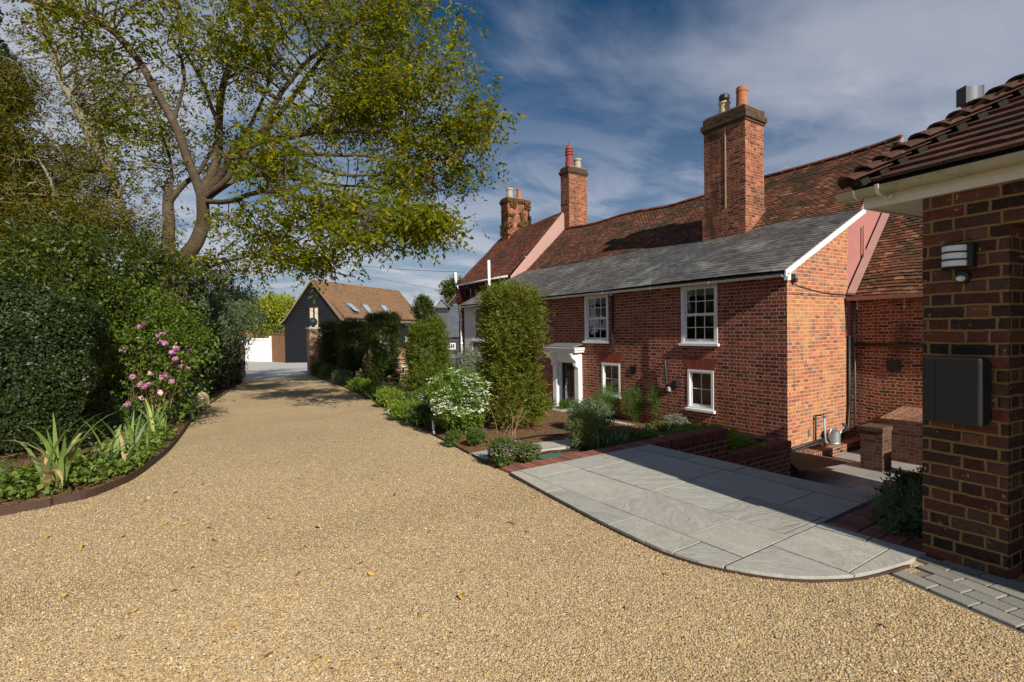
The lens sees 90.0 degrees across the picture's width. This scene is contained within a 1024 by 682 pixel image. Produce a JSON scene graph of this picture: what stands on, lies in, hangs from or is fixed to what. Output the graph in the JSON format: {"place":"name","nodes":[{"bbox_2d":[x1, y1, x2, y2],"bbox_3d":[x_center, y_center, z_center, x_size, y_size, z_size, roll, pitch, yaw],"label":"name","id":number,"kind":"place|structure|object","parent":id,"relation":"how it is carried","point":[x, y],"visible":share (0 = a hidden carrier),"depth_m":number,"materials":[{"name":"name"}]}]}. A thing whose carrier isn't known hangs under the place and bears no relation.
{"place":"outdoors","nodes":[
{"label":"outdoors","id":0,"kind":"place"},
{"bbox_2d":[0,375,245,506],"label":"soil","id":1,"kind":"structure","parent":0,"point":[179,427],"depth_m":6.73,"materials":[{"name":"brown soil"}]},
{"bbox_2d":[0,9,46,367],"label":"conifer tree","id":2,"kind":"object","parent":1,"relation":"on","point":[5,52],"visible":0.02,"depth_m":13.13,"materials":[{"name":"green plant"}]},
{"bbox_2d":[0,273,110,459],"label":"clipped hedge","id":3,"kind":"object","parent":1,"relation":"on","point":[47,358],"visible":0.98,"depth_m":6.50,"materials":[{"name":"green plant"}]},
{"bbox_2d":[0,410,120,493],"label":"iris clump","id":4,"kind":"object","parent":1,"relation":"on","point":[61,466],"visible":0.88,"depth_m":5.08,"materials":[{"name":"plant"}]},
{"bbox_2d":[0,253,169,329],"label":"green shrub","id":5,"kind":"object","parent":1,"relation":"on","point":[80,286],"visible":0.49,"depth_m":7.70,"materials":[{"name":"green plant"}]},
{"bbox_2d":[0,421,176,502],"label":"ground cover","id":6,"kind":"object","parent":1,"relation":"on","point":[21,481],"visible":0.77,"depth_m":5.42,"materials":[{"name":"green plant"}]},
{"bbox_2d":[0,0,202,282],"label":"slender tree","id":7,"kind":"object","parent":1,"relation":"on","point":[99,158],"visible":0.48,"depth_m":16.08,"materials":[{"name":"green plant"}]},
{"bbox_2d":[0,49,203,402],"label":"autumn tree","id":8,"kind":"object","parent":1,"relation":"on","point":[16,106],"visible":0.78,"depth_m":10.21,"materials":[{"name":"green plant"}]},
{"bbox_2d":[0,205,213,428],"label":"green shrub","id":9,"kind":"object","parent":1,"relation":"on","point":[75,249],"visible":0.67,"depth_m":8.36,"materials":[{"name":"green plant"}]},
{"bbox_2d":[77,421,139,472],"bbox_3d":[-4.539,1.185,5.834,0.735,0.597,0.869,-2,1,-34],"label":"iris clump","id":10,"kind":"object","parent":1,"relation":"on","point":[118,436],"visible":0.57,"depth_m":5.88,"materials":[{"name":"plant"}]},
{"bbox_2d":[86,410,148,456],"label":"iris clump","id":11,"kind":"object","parent":1,"relation":"on","point":[130,432],"visible":0.48,"depth_m":6.54,"materials":[{"name":"plant"}]},
{"bbox_2d":[90,382,166,435],"bbox_3d":[-6.255,1.054,8.304,1.471,0.941,1.153,0,1,23],"label":"iris clump","id":12,"kind":"object","parent":1,"relation":"on","point":[114,419],"visible":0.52,"depth_m":8.22,"materials":[{"name":"plant"}]},
{"bbox_2d":[120,390,181,433],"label":"iris clump","id":13,"kind":"object","parent":1,"relation":"on","point":[161,421],"visible":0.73,"depth_m":8.10,"materials":[{"name":"plant"}]},
{"bbox_2d":[80,265,228,431],"bbox_3d":[-6.301,0.104,8.641,2.662,2.705,2.161,-1,1,5],"label":"rose bush","id":14,"kind":"object","parent":1,"relation":"on","point":[143,339],"visible":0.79,"depth_m":8.45,"materials":[{"name":"green plant"}]},
{"bbox_2d":[87,301,224,413],"bbox_3d":[-8.897,0.416,12.891,2.703,2.842,4.944,-1,1,-23],"label":"clipped hedge","id":15,"kind":"object","parent":1,"relation":"on","point":[215,374],"visible":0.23,"depth_m":12.19,"materials":[{"name":"green plant"}]},
{"bbox_2d":[134,379,218,417],"bbox_3d":[-6.711,1.109,10.349,1.461,0.847,1.503,0,2,41],"label":"iris clump","id":16,"kind":"object","parent":1,"relation":"on","point":[191,398],"visible":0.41,"depth_m":10.31,"materials":[{"name":"plant"}]},
{"bbox_2d":[108,265,274,328],"bbox_3d":[-11.074,-0.725,17.592,5.703,4.133,4.423,-2,1,-34],"label":"evergreen tree","id":17,"kind":"object","parent":1,"relation":"on","point":[202,281],"visible":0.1,"depth_m":17.53,"materials":[{"name":"green plant"}]},
{"bbox_2d":[196,392,209,407],"bbox_3d":[-7.317,1.402,11.999,0.413,0.428,0.404,-2,1,-34],"label":"boulder","id":18,"kind":"object","parent":1,"relation":"on","point":[205,405],"visible":0.45,"depth_m":11.92,"materials":[{"name":"stone"}]},
{"bbox_2d":[212,339,245,390],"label":"clipped hedge","id":19,"kind":"object","parent":1,"relation":"on","point":[234,378],"visible":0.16,"depth_m":17.51,"materials":[{"name":"green plant"}]},
{"bbox_2d":[190,279,276,389],"bbox_3d":[-9.446,-0.224,16.966,3.016,3.781,3.092,-1,1,14],"label":"olive tree","id":20,"kind":"object","parent":1,"relation":"on","point":[240,319],"visible":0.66,"depth_m":16.65,"materials":[{"name":"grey plant"}]},
{"bbox_2d":[3,0,526,400],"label":"walnut tree","id":21,"kind":"object","parent":1,"relation":"on","point":[361,101],"visible":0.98,"depth_m":11.20,"materials":[{"name":"green plant"}]},
{"bbox_2d":[243,354,458,378],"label":"road","id":22,"kind":"structure","parent":0,"point":[266,369],"depth_m":30.66,"materials":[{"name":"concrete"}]},
{"bbox_2d":[235,346,245,375],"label":"gate pier","id":23,"kind":"structure","parent":22,"relation":"on","point":[243,372],"depth_m":24.78,"materials":[{"name":"brick"}]},
{"bbox_2d":[239,331,274,337],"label":"garage roof","id":24,"kind":"structure","parent":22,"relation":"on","point":[258,335],"depth_m":55.98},
{"bbox_2d":[271,333,285,362],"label":"brick wall","id":25,"kind":"structure","parent":22,"relation":"on","point":[278,346],"depth_m":44.71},
{"bbox_2d":[242,336,271,361],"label":"wooden gate","id":26,"kind":"structure","parent":25,"relation":"attached to","point":[263,353],"depth_m":47.14,"materials":[{"name":"white paint"}]},
{"bbox_2d":[306,318,322,375],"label":"gate pier","id":27,"kind":"structure","parent":22,"relation":"on","point":[311,337],"depth_m":23.96,"materials":[{"name":"brick"}]},
{"bbox_2d":[279,280,416,362],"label":"barn","id":28,"kind":"structure","parent":22,"relation":"on","point":[339,301],"depth_m":42.46,"materials":[{"name":"tile"}]},
{"bbox_2d":[309,306,318,326],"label":"window","id":29,"kind":"structure","parent":28,"relation":"in","point":[313,310],"depth_m":41.61,"materials":[{"name":"glass"}]},
{"bbox_2d":[0,375,1023,681],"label":"drive","id":30,"kind":"structure","parent":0,"point":[258,413],"depth_m":3.29,"materials":[{"name":"gravel"}]},
{"bbox_2d":[0,416,192,515],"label":"metal edging","id":31,"kind":"object","parent":30,"relation":"on","point":[40,504],"visible":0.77,"depth_m":4.93,"materials":[{"name":"metal"}]},
{"bbox_2d":[443,428,462,446],"bbox_3d":[-0.789,1.299,6.825,0.283,0.297,0.265,-1,1,-2],"label":"thyme mound","id":32,"kind":"object","parent":30,"relation":"on","point":[453,438],"visible":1,"depth_m":6.79,"materials":[{"name":"green plant"}]},
{"bbox_2d":[509,473,909,582],"bbox_3d":[0.952,1.419,3.938,3.292,0.066,0.800,0,2,41],"label":"metal edging","id":33,"kind":"object","parent":30,"relation":"on","point":[748,574],"visible":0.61,"depth_m":3.14,"materials":[{"name":"metal"}]},
{"bbox_2d":[510,444,925,578],"bbox_3d":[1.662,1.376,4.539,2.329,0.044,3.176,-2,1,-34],"label":"patio paving","id":34,"kind":"structure","parent":30,"relation":"on","point":[682,519],"depth_m":4.13,"materials":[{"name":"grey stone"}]},
{"bbox_2d":[835,73,1023,579],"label":"garage","id":35,"kind":"structure","parent":30,"relation":"on","point":[956,176],"depth_m":3.08,"materials":[{"name":"brown brick"}]},
{"bbox_2d":[923,356,991,426],"bbox_3d":[2.665,0.293,3.069,0.170,0.396,0.285,-2,1,-27],"label":"wall box","id":36,"kind":"object","parent":35,"relation":"attached to","point":[956,390],"visible":1,"depth_m":3.00,"materials":[{"name":"grey metal"}]},
{"bbox_2d":[941,241,976,269],"bbox_3d":[2.669,-0.513,3.084,0.114,0.148,0.168,-2,1,-27],"label":"wall lamp","id":37,"kind":"object","parent":35,"relation":"attached to","point":[958,255],"visible":1,"depth_m":3.04,"materials":[{"name":"grey metal"}]},
{"bbox_2d":[955,271,970,283],"bbox_3d":[2.698,-0.383,3.072,0.080,0.080,0.067,-2,1,-27],"label":"motion sensor","id":38,"kind":"object","parent":35,"relation":"attached to","point":[962,277],"visible":1,"depth_m":3.06,"materials":[{"name":"black paint"}]},
{"bbox_2d":[1023,473,1023,572],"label":"garage door","id":39,"kind":"structure","parent":35,"relation":"in","point":[1023,473],"depth_m":3.03,"materials":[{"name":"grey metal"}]},
{"bbox_2d":[892,555,1023,633],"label":"sett paving","id":40,"kind":"structure","parent":30,"relation":"on","point":[997,598],"depth_m":2.86,"materials":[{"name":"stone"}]},
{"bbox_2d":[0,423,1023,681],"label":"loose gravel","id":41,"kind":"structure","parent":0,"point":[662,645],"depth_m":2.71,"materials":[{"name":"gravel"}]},
{"bbox_2d":[0,0,1023,330],"label":"sky","id":42,"kind":"structure","parent":0,"point":[632,86],"materials":[{"name":"blue"}]},
{"bbox_2d":[469,435,661,460],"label":"path","id":43,"kind":"structure","parent":0,"point":[557,445],"depth_m":6.72,"materials":[{"name":"grey stone"}]},
{"bbox_2d":[313,375,851,470],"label":"soil","id":44,"kind":"structure","parent":0,"point":[800,461],"depth_m":8.34,"materials":[{"name":"brown soil"}]},
{"bbox_2d":[316,363,336,378],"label":"border plant","id":45,"kind":"object","parent":44,"relation":"on","point":[328,369],"visible":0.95,"depth_m":20.92,"materials":[{"name":"green plant"}]},
{"bbox_2d":[314,317,346,376],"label":"yew column","id":46,"kind":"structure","parent":44,"relation":"on","point":[328,352],"depth_m":22.13,"materials":[{"name":"green plant"}]},
{"bbox_2d":[331,368,354,384],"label":"border plant","id":47,"kind":"object","parent":44,"relation":"on","point":[344,375],"visible":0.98,"depth_m":17.91,"materials":[{"name":"green plant"}]},
{"bbox_2d":[333,317,368,377],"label":"yew column","id":48,"kind":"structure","parent":44,"relation":"on","point":[351,354],"depth_m":19.30,"materials":[{"name":"green plant"}]},
{"bbox_2d":[345,376,371,392],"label":"border plant","id":49,"kind":"object","parent":44,"relation":"on","point":[354,384],"visible":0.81,"depth_m":14.59,"materials":[{"name":"green plant"}]},
{"bbox_2d":[362,380,384,399],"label":"border plant","id":50,"kind":"object","parent":44,"relation":"on","point":[369,388],"visible":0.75,"depth_m":12.84,"materials":[{"name":"green plant"}]},
{"bbox_2d":[360,309,405,384],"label":"yew column","id":51,"kind":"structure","parent":44,"relation":"on","point":[381,343],"depth_m":15.45,"materials":[{"name":"green plant"}]},
{"bbox_2d":[373,385,404,406],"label":"border plant","id":52,"kind":"object","parent":44,"relation":"on","point":[388,395],"visible":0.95,"depth_m":11.16,"materials":[{"name":"green plant"}]},
{"bbox_2d":[311,375,495,468],"bbox_3d":[-4.777,1.541,15.037,0.290,0.588,20.981,-2,1,-27],"label":"metal edging","id":53,"kind":"object","parent":44,"relation":"on","point":[468,452],"visible":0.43,"depth_m":7.38,"materials":[{"name":"metal"}]},
{"bbox_2d":[388,397,423,419],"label":"border plant","id":54,"kind":"object","parent":44,"relation":"on","point":[397,410],"visible":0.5,"depth_m":9.19,"materials":[{"name":"green plant"}]},
{"bbox_2d":[401,400,433,425],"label":"border plant","id":55,"kind":"object","parent":44,"relation":"on","point":[411,413],"visible":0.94,"depth_m":8.54,"materials":[{"name":"green plant"}]},
{"bbox_2d":[404,388,432,403],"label":"white flower clump","id":56,"kind":"object","parent":44,"relation":"on","point":[420,395],"visible":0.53,"depth_m":11.00,"materials":[{"name":"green plant"}]},
{"bbox_2d":[397,311,454,396],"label":"yew column","id":57,"kind":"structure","parent":44,"relation":"on","point":[424,355],"depth_m":12.28,"materials":[{"name":"green plant"}]},
{"bbox_2d":[408,293,438,336],"bbox_3d":[-2.103,-0.598,12.662,0.858,1.219,0.807,-2,1,-34],"label":"yew top","id":58,"kind":"object","parent":57,"relation":"on","point":[423,308],"visible":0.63,"depth_m":12.50,"materials":[{"name":"plant"}]},
{"bbox_2d":[416,411,445,430],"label":"grass tuft","id":59,"kind":"object","parent":44,"relation":"on","point":[436,426],"visible":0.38,"depth_m":8.22,"materials":[{"name":"plant"}]},
{"bbox_2d":[422,362,493,433],"bbox_3d":[-0.805,0.884,7.801,1.108,1.126,1.163,-2,1,-34],"label":"flowering shrub","id":60,"kind":"object","parent":44,"relation":"on","point":[459,398],"visible":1,"depth_m":7.57,"materials":[{"name":"green plant"}]},
{"bbox_2d":[451,342,484,375],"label":"olive shrub","id":61,"kind":"object","parent":44,"relation":"on","point":[465,357],"visible":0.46,"depth_m":12.97,"materials":[{"name":"plant"}]},
{"bbox_2d":[464,426,486,446],"bbox_3d":[-0.477,1.289,6.869,0.332,0.298,0.306,-2,1,-34],"label":"thyme mound","id":62,"kind":"object","parent":44,"relation":"on","point":[475,437],"visible":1,"depth_m":6.81,"materials":[{"name":"green plant"}]},
{"bbox_2d":[481,433,521,469],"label":"oregano plant","id":63,"kind":"object","parent":44,"relation":"on","point":[500,454],"visible":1,"depth_m":5.65,"materials":[{"name":"green plant"}]},
{"bbox_2d":[468,276,559,428],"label":"yew column","id":64,"kind":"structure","parent":44,"relation":"on","point":[511,328],"depth_m":7.94,"materials":[{"name":"green plant"}]},
{"bbox_2d":[482,434,562,442],"bbox_3d":[0.107,1.378,7.225,1.393,0.049,0.410,-1,1,-12],"label":"irrigation pipe","id":65,"kind":"object","parent":44,"relation":"on","point":[531,436],"visible":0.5,"depth_m":7.37,"materials":[{"name":"black paint"}]},
{"bbox_2d":[515,439,542,462],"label":"oregano plant","id":66,"kind":"object","parent":44,"relation":"on","point":[530,451],"visible":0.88,"depth_m":5.83,"materials":[{"name":"green plant"}]},
{"bbox_2d":[537,453,562,459],"bbox_3d":[0.478,1.389,6.040,0.320,0.055,0.200,-2,1,-34],"label":"valve cover","id":67,"kind":"object","parent":44,"relation":"on","point":[548,456],"visible":0.21,"depth_m":6.04,"materials":[{"name":"green plastic"}]},
{"bbox_2d":[557,398,574,409],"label":"fennel plant","id":68,"kind":"object","parent":44,"relation":"on","point":[564,404],"visible":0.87,"depth_m":16.29,"materials":[{"name":"plant"}]},
{"bbox_2d":[565,428,600,450],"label":"grass tuft","id":69,"kind":"object","parent":44,"relation":"on","point":[591,447],"visible":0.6,"depth_m":6.55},
{"bbox_2d":[563,407,603,449],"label":"rosemary bush","id":70,"kind":"object","parent":44,"relation":"on","point":[588,423],"visible":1,"depth_m":6.55,"materials":[{"name":"green plant"}]},
{"bbox_2d":[565,395,615,431],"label":"herb shrub","id":71,"kind":"object","parent":44,"relation":"on","point":[603,408],"visible":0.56,"depth_m":7.92,"materials":[{"name":"green plant"}]},
{"bbox_2d":[583,426,629,447],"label":"grass tuft","id":72,"kind":"object","parent":44,"relation":"on","point":[611,442],"visible":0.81,"depth_m":6.80,"materials":[{"name":"plant"}]},
{"bbox_2d":[591,382,622,417],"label":"fennel plant","id":73,"kind":"object","parent":44,"relation":"on","point":[611,401],"visible":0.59,"depth_m":15.02,"materials":[{"name":"plant"}]},
{"bbox_2d":[603,420,649,443],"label":"grass tuft","id":74,"kind":"object","parent":44,"relation":"on","point":[632,437],"visible":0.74,"depth_m":7.16,"materials":[{"name":"plant"}]},
{"bbox_2d":[614,381,646,421],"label":"fennel plant","id":75,"kind":"object","parent":44,"relation":"on","point":[634,407],"visible":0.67,"depth_m":14.31,"materials":[{"name":"plant"}]},
{"bbox_2d":[633,428,658,439],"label":"leafy plant","id":76,"kind":"object","parent":44,"relation":"on","point":[654,434],"visible":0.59,"depth_m":7.35,"materials":[{"name":"green plant"}]},
{"bbox_2d":[643,383,665,421],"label":"fennel plant","id":77,"kind":"object","parent":44,"relation":"on","point":[655,400],"visible":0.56,"depth_m":13.76,"materials":[{"name":"plant"}]},
{"bbox_2d":[659,412,689,427],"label":"silver shrub","id":78,"kind":"object","parent":44,"relation":"on","point":[676,419],"visible":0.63,"depth_m":12.75,"materials":[{"name":"green plant"}]},
{"bbox_2d":[630,424,750,447],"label":"soil","id":79,"kind":"structure","parent":0,"point":[637,425],"depth_m":10.42,"materials":[{"name":"brown soil"}]},
{"bbox_2d":[640,420,690,433],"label":"planter shrub","id":80,"kind":"object","parent":79,"relation":"on","point":[662,426],"visible":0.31,"depth_m":9.83,"materials":[{"name":"green plant"}]},
{"bbox_2d":[662,420,765,449],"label":"planter shrub","id":81,"kind":"object","parent":79,"relation":"on","point":[733,440],"visible":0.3,"depth_m":8.39,"materials":[{"name":"green plant"}]},
{"bbox_2d":[827,423,846,444],"bbox_3d":[7.378,2.102,11.652,0.644,0.437,0.267,-2,1,-34],"label":"watering can","id":82,"kind":"object","parent":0,"point":[833,436],"visible":0.87,"depth_m":11.49,"materials":[{"name":"metal"}]},
{"bbox_2d":[791,449,921,495],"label":"courtyard paving","id":83,"kind":"structure","parent":0,"point":[853,476],"depth_m":9.81,"materials":[{"name":"stone"}]},
{"bbox_2d":[728,432,790,476],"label":"retaining wall","id":84,"kind":"structure","parent":83,"relation":"on","point":[772,454],"depth_m":8.10,"materials":[{"name":"red brick"}]},
{"bbox_2d":[879,406,922,465],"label":"courtyard wall","id":85,"kind":"structure","parent":83,"relation":"on","point":[906,422],"depth_m":10.61,"materials":[{"name":"brick"}]},
{"bbox_2d":[859,423,892,471],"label":"brick pier","id":86,"kind":"structure","parent":0,"point":[875,447],"depth_m":10.07,"materials":[{"name":"brick"}]},
{"bbox_2d":[846,85,984,435],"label":"brick wing","id":87,"kind":"structure","parent":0,"point":[885,295],"depth_m":11.99,"materials":[{"name":"brick"}]},
{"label":"yard ground","id":88,"kind":"structure","parent":0,"visible":0},
{"bbox_2d":[239,290,299,337],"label":"bright shrub","id":89,"kind":"object","parent":88,"relation":"on","point":[283,305],"visible":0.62,"depth_m":50.70,"materials":[{"name":"green plant"}]},
{"bbox_2d":[323,348,410,379],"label":"garden wall","id":90,"kind":"structure","parent":88,"relation":"on","point":[401,355],"depth_m":26.60,"materials":[{"name":"brick"}]},
{"bbox_2d":[414,299,459,353],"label":"slate outbuilding","id":91,"kind":"structure","parent":88,"relation":"on","point":[450,314],"depth_m":56.61,"materials":[{"name":"white paint"}]},
{"bbox_2d":[454,142,588,308],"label":"tiled house","id":92,"kind":"structure","parent":88,"relation":"on","point":[503,256],"depth_m":26.15,"materials":[{"name":"red ceramic"}]},
{"bbox_2d":[456,276,510,356],"bbox_3d":[-1.071,-0.546,26.900,1.512,5.572,5.344,-2,1,-34],"label":"creeper","id":93,"kind":"object","parent":92,"relation":"attached to","point":[462,292],"visible":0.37,"depth_m":28.11,"materials":[{"name":"red plant"}]},
{"bbox_2d":[499,198,531,236],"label":"creeper","id":94,"kind":"object","parent":92,"relation":"attached to","point":[509,223],"visible":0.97,"depth_m":29.26,"materials":[{"name":"green plant"}]},
{"label":"soil","id":95,"kind":"structure","parent":0,"visible":0},
{"bbox_2d":[860,476,921,537],"bbox_3d":[2.936,1.210,3.744,0.800,0.439,0.614,-2,1,-34],"label":"lavender bush","id":96,"kind":"object","parent":95,"relation":"on","point":[905,516],"visible":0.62,"depth_m":3.68,"materials":[{"name":"green plant"}]},
{"bbox_2d":[871,466,921,527],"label":"evergreen bush","id":97,"kind":"object","parent":95,"relation":"on","point":[905,476],"visible":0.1,"depth_m":4.11,"materials":[{"name":"green plant"}]},
{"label":"courtyard base","id":98,"kind":"structure","parent":0,"visible":0},
{"bbox_2d":[638,426,727,461],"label":"retaining wall","id":99,"kind":"structure","parent":98,"relation":"on","point":[710,442],"depth_m":7.14,"materials":[{"name":"red brick"}]},
{"label":"ground","id":100,"kind":"structure","parent":0,"visible":0},
{"bbox_2d":[437,273,461,304],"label":"dark tree","id":101,"kind":"object","parent":100,"relation":"on","point":[449,286],"visible":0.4,"depth_m":67.05,"materials":[{"name":"green plant"}]},
{"bbox_2d":[456,85,903,456],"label":"brick house","id":102,"kind":"structure","parent":100,"relation":"on","point":[721,299],"depth_m":13.96,"materials":[{"name":"red brick"}]},
{"bbox_2d":[472,307,483,340],"bbox_3d":[-1.422,-0.726,21.863,0.160,1.464,0.990,-2,1,-34],"label":"window","id":103,"kind":"structure","parent":102,"relation":"in","point":[475,338],"depth_m":22.16,"materials":[{"name":"white paint"}]},
{"bbox_2d":[562,362,574,399],"bbox_3d":[1.929,1.473,16.981,0.102,1.495,0.816,-2,1,-34],"label":"door","id":104,"kind":"structure","parent":102,"relation":"in","point":[563,364],"depth_m":17.21,"materials":[{"name":"wood"}]},
{"bbox_2d":[582,294,609,343],"bbox_3d":[2.628,-0.683,15.814,0.210,1.504,1.150,-2,1,-34],"label":"window","id":105,"kind":"structure","parent":102,"relation":"in","point":[597,299],"depth_m":15.92,"materials":[{"name":"white paint"}]},
{"bbox_2d":[600,363,620,398],"bbox_3d":[2.990,1.176,15.354,0.210,1.034,0.850,-2,1,-34],"label":"window","id":106,"kind":"structure","parent":102,"relation":"in","point":[611,368],"depth_m":15.41,"materials":[{"name":"white paint"}]},
{"bbox_2d":[678,283,719,345],"bbox_3d":[4.656,-0.640,12.701,0.210,1.524,1.140,-2,1,-34],"label":"window","id":107,"kind":"structure","parent":102,"relation":"in","point":[710,289],"depth_m":12.77,"materials":[{"name":"white paint"}]},
{"bbox_2d":[685,369,715,413],"bbox_3d":[4.682,1.235,12.702,0.160,1.034,0.840,-2,1,-34],"label":"window","id":108,"kind":"structure","parent":102,"relation":"in","point":[692,406],"depth_m":12.72,"materials":[{"name":"white paint"}]},
{"bbox_2d":[814,413,830,445],"bbox_3d":[6.925,1.960,11.379,0.319,0.726,0.183,-1,1,10],"label":"garden tap","id":109,"kind":"object","parent":102,"relation":"on","point":[826,443],"visible":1,"depth_m":11.38,"materials":[{"name":"silver metal"}]},
{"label":"border mortar bed","id":110,"kind":"structure","parent":0,"visible":0},
{"bbox_2d":[501,441,921,551],"bbox_3d":[1.696,1.403,4.722,2.110,0.100,3.372,-2,1,-34],"label":"brick border","id":111,"kind":"object","parent":110,"relation":"on","point":[857,521],"visible":0.48,"depth_m":3.97,"materials":[{"name":"brick"}]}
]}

